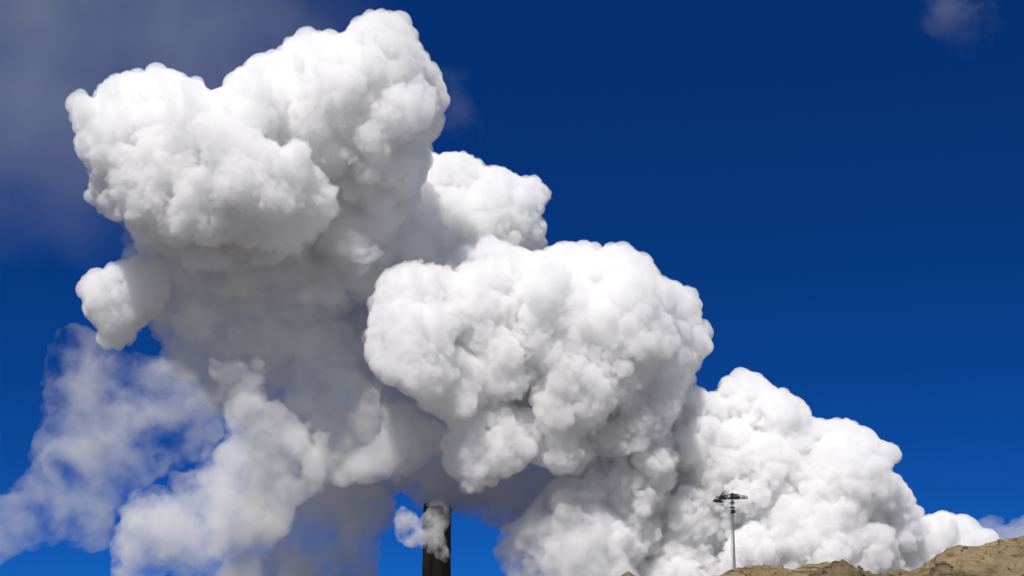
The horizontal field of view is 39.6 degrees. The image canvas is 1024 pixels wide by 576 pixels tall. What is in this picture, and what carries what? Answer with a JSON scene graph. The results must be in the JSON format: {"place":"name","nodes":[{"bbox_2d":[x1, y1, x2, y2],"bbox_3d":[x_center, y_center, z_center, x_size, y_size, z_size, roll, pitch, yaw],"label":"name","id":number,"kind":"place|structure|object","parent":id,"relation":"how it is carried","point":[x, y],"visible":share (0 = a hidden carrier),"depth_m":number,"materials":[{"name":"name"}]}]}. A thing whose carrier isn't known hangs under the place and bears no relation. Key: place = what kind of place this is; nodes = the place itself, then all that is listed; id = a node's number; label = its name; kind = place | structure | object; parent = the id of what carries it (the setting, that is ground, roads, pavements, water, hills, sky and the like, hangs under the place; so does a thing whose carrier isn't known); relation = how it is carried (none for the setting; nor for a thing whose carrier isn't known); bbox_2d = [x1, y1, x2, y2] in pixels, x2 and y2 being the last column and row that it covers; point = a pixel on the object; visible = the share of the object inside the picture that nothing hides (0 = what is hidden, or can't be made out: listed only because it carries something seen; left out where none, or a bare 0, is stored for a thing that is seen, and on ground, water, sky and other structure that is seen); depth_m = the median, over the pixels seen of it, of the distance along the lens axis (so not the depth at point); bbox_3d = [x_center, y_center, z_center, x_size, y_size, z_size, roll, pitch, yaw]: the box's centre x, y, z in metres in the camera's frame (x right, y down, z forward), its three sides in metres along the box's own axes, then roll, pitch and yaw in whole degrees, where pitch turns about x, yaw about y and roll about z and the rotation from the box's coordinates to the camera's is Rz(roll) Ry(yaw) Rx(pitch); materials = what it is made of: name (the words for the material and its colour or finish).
{"place":"outdoors","nodes":[
{"label":"outdoors","id":0,"kind":"place"},
{"bbox_2d":[422,503,451,575],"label":"chimney stack","id":1,"kind":"object","parent":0,"point":[436,557],"visible":1,"depth_m":489.20,"materials":[{"name":"metal"}]},
{"bbox_2d":[0,0,1023,575],"label":"sky","id":2,"kind":"structure","parent":0,"point":[282,282],"materials":[{"name":"blue"}]},
{"bbox_2d":[622,536,1023,575],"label":"sand hill","id":3,"kind":"structure","parent":0,"point":[972,561],"depth_m":101.41,"materials":[{"name":"beige sand"}]},
{"bbox_2d":[713,492,747,568],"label":"floodlight mast","id":4,"kind":"object","parent":3,"relation":"on","point":[732,497],"visible":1,"depth_m":148.22,"materials":[{"name":"metal"}]},
{"bbox_2d":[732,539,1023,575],"bbox_3d":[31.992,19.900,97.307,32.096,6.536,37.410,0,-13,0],"label":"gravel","id":5,"kind":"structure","parent":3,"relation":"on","point":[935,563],"depth_m":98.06,"materials":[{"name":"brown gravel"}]},
{"bbox_2d":[808,561,973,575],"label":"rocky hill","id":6,"kind":"structure","parent":0,"point":[834,568],"depth_m":83.77,"materials":[{"name":"beige stone"}]}
]}

